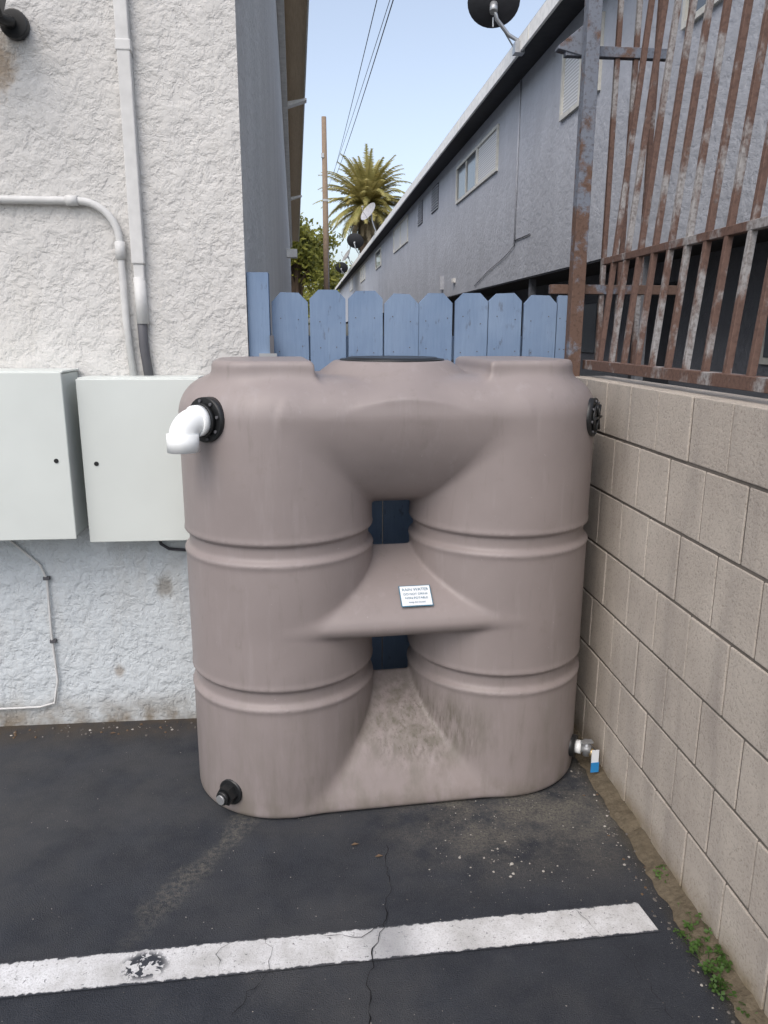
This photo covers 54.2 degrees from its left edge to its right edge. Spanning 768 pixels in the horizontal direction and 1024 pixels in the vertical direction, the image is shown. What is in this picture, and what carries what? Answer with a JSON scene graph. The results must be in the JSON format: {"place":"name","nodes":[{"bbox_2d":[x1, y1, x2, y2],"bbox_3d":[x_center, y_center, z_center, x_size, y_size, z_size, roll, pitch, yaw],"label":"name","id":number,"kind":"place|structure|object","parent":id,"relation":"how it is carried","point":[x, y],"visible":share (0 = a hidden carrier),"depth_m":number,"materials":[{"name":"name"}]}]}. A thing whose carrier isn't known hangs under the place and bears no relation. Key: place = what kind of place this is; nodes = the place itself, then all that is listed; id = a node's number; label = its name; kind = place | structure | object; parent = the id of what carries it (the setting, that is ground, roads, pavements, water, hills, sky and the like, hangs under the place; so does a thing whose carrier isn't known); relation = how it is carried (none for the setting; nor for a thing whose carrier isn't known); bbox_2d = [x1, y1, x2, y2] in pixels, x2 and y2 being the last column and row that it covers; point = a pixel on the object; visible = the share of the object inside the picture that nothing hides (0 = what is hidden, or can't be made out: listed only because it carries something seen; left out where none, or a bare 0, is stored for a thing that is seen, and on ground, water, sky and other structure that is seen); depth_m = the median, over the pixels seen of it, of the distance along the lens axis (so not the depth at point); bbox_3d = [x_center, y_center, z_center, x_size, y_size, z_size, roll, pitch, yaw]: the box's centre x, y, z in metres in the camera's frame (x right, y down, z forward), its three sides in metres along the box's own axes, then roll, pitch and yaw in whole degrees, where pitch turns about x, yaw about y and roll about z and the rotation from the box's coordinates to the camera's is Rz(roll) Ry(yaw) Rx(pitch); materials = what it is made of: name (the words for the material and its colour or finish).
{"place":"outdoors","nodes":[
{"label":"outdoors","id":0,"kind":"place"},
{"bbox_2d":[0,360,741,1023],"bbox_3d":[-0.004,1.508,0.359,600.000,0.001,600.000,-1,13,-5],"label":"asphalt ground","id":1,"kind":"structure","parent":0,"point":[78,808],"depth_m":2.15,"materials":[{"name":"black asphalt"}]},
{"bbox_2d":[0,0,247,725],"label":"front wall","id":2,"kind":"structure","parent":1,"relation":"on","point":[121,622],"depth_m":2.68,"materials":[{"name":"white paint"}]},
{"bbox_2d":[0,0,29,40],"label":"security light","id":3,"kind":"object","parent":2,"relation":"attached to","point":[14,24],"visible":1,"depth_m":2.45,"materials":[{"name":"black plastic"}]},
{"bbox_2d":[0,540,58,709],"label":"thin cable","id":4,"kind":"object","parent":2,"relation":"attached to","point":[52,640],"visible":0.92,"depth_m":2.95,"materials":[{"name":"white plastic"}]},
{"bbox_2d":[0,368,88,540],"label":"electrical cabinet","id":5,"kind":"object","parent":2,"relation":"attached to","point":[42,490],"visible":0.92,"depth_m":2.61,"materials":[{"name":"metal"}]},
{"bbox_2d":[0,195,136,375],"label":"bent conduit","id":6,"kind":"object","parent":2,"relation":"attached to","point":[119,242],"visible":0.97,"depth_m":2.62,"materials":[{"name":"white plastic"}]},
{"bbox_2d":[75,375,203,541],"bbox_3d":[-0.869,-0.198,2.759,0.417,0.591,0.160,-1,13,-5],"label":"electrical cabinet","id":7,"kind":"object","parent":2,"relation":"attached to","point":[132,467],"visible":0.69,"depth_m":2.68,"materials":[{"name":"metal"}]},
{"bbox_2d":[133,277,153,375],"bbox_3d":[-0.868,-0.659,2.715,0.049,0.362,0.041,-1,13,-5],"label":"service pipe","id":8,"kind":"object","parent":2,"relation":"attached to","point":[141,304],"visible":0.87,"depth_m":2.70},
{"bbox_2d":[113,0,145,279],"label":"surface raceway","id":9,"kind":"object","parent":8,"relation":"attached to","point":[123,45],"visible":0.93,"depth_m":2.55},
{"bbox_2d":[159,541,185,550],"bbox_3d":[-0.778,0.119,2.912,0.200,0.070,0.021,-1,13,-5],"label":"loose cable","id":10,"kind":"object","parent":2,"relation":"attached to","point":[170,548],"visible":0.36,"depth_m":2.90,"materials":[{"name":"black rubber"}]},
{"bbox_2d":[235,0,290,356],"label":"side wall","id":11,"kind":"structure","parent":1,"relation":"on","point":[265,211],"depth_m":4.74,"materials":[{"name":"paint"}]},
{"bbox_2d":[287,249,296,257],"bbox_3d":[-2.330,-6.543,19.022,0.260,0.200,0.300,-1,13,-5],"label":"wall lamp box","id":12,"kind":"object","parent":11,"relation":"attached to","point":[291,253],"visible":1,"depth_m":18.88,"materials":[{"name":"grey metal"}]},
{"bbox_2d":[284,0,306,240],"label":"eave soffit","id":13,"kind":"structure","parent":11,"relation":"on","point":[295,12],"depth_m":16.64,"materials":[{"name":"brown wood"}]},
{"bbox_3d":[-9.325,-10.978,22.608,14.697,0.125,45.420,-1,13,-5],"label":"roof","id":14,"kind":"object","parent":11,"relation":"on","visible":0},
{"bbox_2d":[276,0,308,246],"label":"fascia trim","id":15,"kind":"structure","parent":14,"relation":"attached to","point":[286,106],"depth_m":16.76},
{"bbox_2d":[290,212,343,296],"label":"broadleaf tree","id":16,"kind":"object","parent":1,"relation":"on","point":[307,266],"visible":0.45,"depth_m":57.33,"materials":[{"name":"green plant"}]},
{"bbox_2d":[321,116,329,289],"bbox_3d":[-2.921,-13.462,37.809,0.354,11.751,0.328,-1,13,-5],"label":"utility pole","id":17,"kind":"object","parent":1,"relation":"on","point":[325,214],"visible":0.64,"depth_m":37.29,"materials":[{"name":"wood"}]},
{"bbox_2d":[328,0,393,186],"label":"overhead wires","id":18,"kind":"object","parent":17,"relation":"attached to","point":[366,73],"visible":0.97,"depth_m":22.49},
{"bbox_2d":[304,258,352,318],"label":"broadleaf tree","id":19,"kind":"object","parent":1,"relation":"on","point":[338,275],"visible":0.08,"depth_m":110.69,"materials":[{"name":"green plant"}]},
{"bbox_2d":[0,902,658,998],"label":"parking line","id":20,"kind":"object","parent":1,"relation":"on","point":[99,970],"visible":1,"depth_m":1.94,"materials":[{"name":"paint"}]},
{"bbox_2d":[313,144,411,252],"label":"date palm tree","id":21,"kind":"object","parent":1,"relation":"on","point":[368,180],"visible":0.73,"depth_m":93.53,"materials":[{"name":"green plant"}]},
{"bbox_2d":[0,721,734,1023],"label":"gravel debris","id":22,"kind":"object","parent":1,"relation":"on","point":[513,873],"visible":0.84,"depth_m":2.32,"materials":[{"name":"grey stone"}]},
{"bbox_2d":[166,356,601,818],"bbox_3d":[0.032,0.208,2.630,1.411,1.472,0.646,-2,14,-9],"label":"water tank","id":23,"kind":"object","parent":1,"relation":"on","point":[303,589],"visible":1,"depth_m":2.37,"materials":[{"name":"brown plastic"}]},
{"bbox_2d":[246,272,567,669],"bbox_3d":[0.108,-0.037,3.037,1.238,1.765,0.120,-1,13,-5],"label":"blue wood fence","id":24,"kind":"object","parent":1,"relation":"on","point":[483,326],"visible":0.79,"depth_m":2.88,"materials":[{"name":"paint"}]},
{"bbox_2d":[216,847,671,1023],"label":"asphalt crack","id":25,"kind":"object","parent":1,"relation":"on","point":[372,950],"visible":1,"depth_m":1.93,"materials":[{"name":"black asphalt"}]},
{"bbox_2d":[573,727,767,1023],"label":"soil edge","id":26,"kind":"object","parent":1,"relation":"on","point":[671,893],"visible":0.67,"depth_m":2.13,"materials":[{"name":"brown soil"}]},
{"bbox_2d":[574,376,767,1016],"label":"concrete block wall","id":27,"kind":"structure","parent":1,"relation":"on","point":[671,713],"depth_m":2.06,"materials":[{"name":"beige concrete"}]},
{"bbox_2d":[548,0,767,393],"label":"rusty iron fence","id":28,"kind":"object","parent":27,"relation":"on","point":[582,43],"visible":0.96,"depth_m":2.41,"materials":[{"name":"brown metal"}]},
{"bbox_2d":[652,864,757,1022],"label":"weeds","id":29,"kind":"object","parent":1,"relation":"on","point":[719,960],"visible":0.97,"depth_m":1.87,"materials":[{"name":"green plant"}]},
{"bbox_2d":[300,0,545,335],"label":"sky","id":30,"kind":"structure","parent":0,"point":[432,60],"materials":[{"name":"blue"}]},
{"bbox_2d":[340,0,767,321],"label":"building wall","id":31,"kind":"structure","parent":0,"point":[467,242],"depth_m":13.13,"materials":[{"name":"grey paint"}]},
{"bbox_2d":[350,278,352,291],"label":"window","id":32,"kind":"structure","parent":31,"relation":"attached to","point":[351,284],"depth_m":67.14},
{"bbox_2d":[360,264,364,282],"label":"window","id":33,"kind":"structure","parent":31,"relation":"attached to","point":[362,274],"depth_m":54.58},
{"bbox_2d":[375,247,380,269],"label":"window","id":34,"kind":"structure","parent":31,"relation":"attached to","point":[377,258],"depth_m":43.52,"materials":[{"name":"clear glass"}]},
{"bbox_2d":[393,214,407,253],"bbox_3d":[0.727,-12.424,33.713,0.049,1.090,4.940,-1,13,-6],"label":"window","id":35,"kind":"structure","parent":31,"relation":"attached to","point":[400,234],"depth_m":33.59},
{"bbox_2d":[417,200,422,226],"bbox_3d":[1.343,-11.147,28.037,0.046,0.800,1.100,-1,13,-6],"label":"louvre vent","id":36,"kind":"object","parent":31,"relation":"attached to","point":[420,213],"visible":1,"depth_m":27.96,"materials":[{"name":"grey metal"}]},
{"bbox_2d":[430,182,438,213],"bbox_3d":[1.681,-10.409,24.942,0.046,0.800,1.300,-1,13,-6],"label":"louvre vent","id":37,"kind":"object","parent":31,"relation":"attached to","point":[435,198],"visible":1,"depth_m":24.80,"materials":[{"name":"grey metal"}]},
{"bbox_2d":[336,0,584,289],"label":"eave soffit","id":38,"kind":"structure","parent":31,"relation":"on","point":[563,15],"depth_m":16.23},
{"bbox_2d":[335,262,347,274],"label":"satellite dish","id":39,"kind":"object","parent":38,"relation":"on","point":[343,268],"visible":0.94,"depth_m":68.70,"materials":[{"name":"metal"}]},
{"bbox_2d":[341,249,351,264],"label":"satellite dish","id":40,"kind":"object","parent":38,"relation":"on","point":[346,255],"visible":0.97,"depth_m":59.13,"materials":[{"name":"metal"}]},
{"bbox_2d":[347,233,363,255],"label":"satellite dish","id":41,"kind":"object","parent":38,"relation":"on","point":[355,240],"visible":0.95,"depth_m":51.20,"materials":[{"name":"metal"}]},
{"bbox_2d":[361,203,375,234],"bbox_3d":[-0.756,-15.462,39.591,0.893,1.626,1.052,-1,13,-5],"label":"satellite dish","id":42,"kind":"object","parent":38,"relation":"on","point":[368,210],"visible":0.95,"depth_m":39.68,"materials":[{"name":"metal"}]},
{"bbox_2d":[340,5,542,280],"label":"roof","id":43,"kind":"structure","parent":38,"relation":"on","point":[467,107],"depth_m":16.82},
{"bbox_2d":[335,0,561,289],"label":"fascia gutter","id":44,"kind":"object","parent":43,"relation":"attached to","point":[541,17],"visible":0.98,"depth_m":16.50,"materials":[{"name":"white metal"}]},
{"bbox_2d":[467,0,524,55],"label":"satellite dish","id":45,"kind":"object","parent":38,"relation":"on","point":[492,13],"visible":1,"depth_m":13.27,"materials":[{"name":"metal"}]},
{"bbox_2d":[455,146,476,204],"bbox_3d":[2.206,-8.998,20.192,0.049,0.980,2.590,-1,13,-6],"label":"window","id":46,"kind":"structure","parent":31,"relation":"attached to","point":[465,176],"depth_m":20.18,"materials":[{"name":"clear glass"}]},
{"bbox_2d":[439,80,529,289],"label":"wall cables","id":47,"kind":"object","parent":31,"relation":"attached to","point":[441,282],"depth_m":15.59,"materials":[{"name":"grey paint"}]},
{"bbox_2d":[475,124,499,187],"bbox_3d":[2.453,-8.458,17.929,0.049,0.980,2.070,-1,13,-6],"label":"window","id":48,"kind":"structure","parent":31,"relation":"attached to","point":[487,152],"depth_m":17.88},
{"bbox_2d":[346,228,767,323],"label":"overhang soffit","id":49,"kind":"structure","parent":31,"relation":"attached to","point":[562,275],"depth_m":13.49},
{"bbox_2d":[559,11,605,121],"bbox_3d":[3.111,-6.990,11.905,0.049,1.040,1.740,-1,13,-6],"label":"window","id":50,"kind":"structure","parent":31,"relation":"attached to","point":[570,85],"depth_m":12.34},
{"bbox_2d":[681,0,722,30],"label":"window","id":51,"kind":"structure","parent":31,"relation":"attached to","point":[700,9],"depth_m":8.42,"materials":[{"name":"clear glass"}]},
{"bbox_2d":[383,241,767,398],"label":"ground floor","id":52,"kind":"structure","parent":0,"point":[751,306],"depth_m":10.25,"materials":[{"name":"paint"}]},
{"bbox_2d":[581,281,767,383],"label":"ground floor openings","id":53,"kind":"object","parent":52,"relation":"attached to","point":[589,327],"visible":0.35,"depth_m":11.77,"materials":[{"name":"black glass"}]}
]}

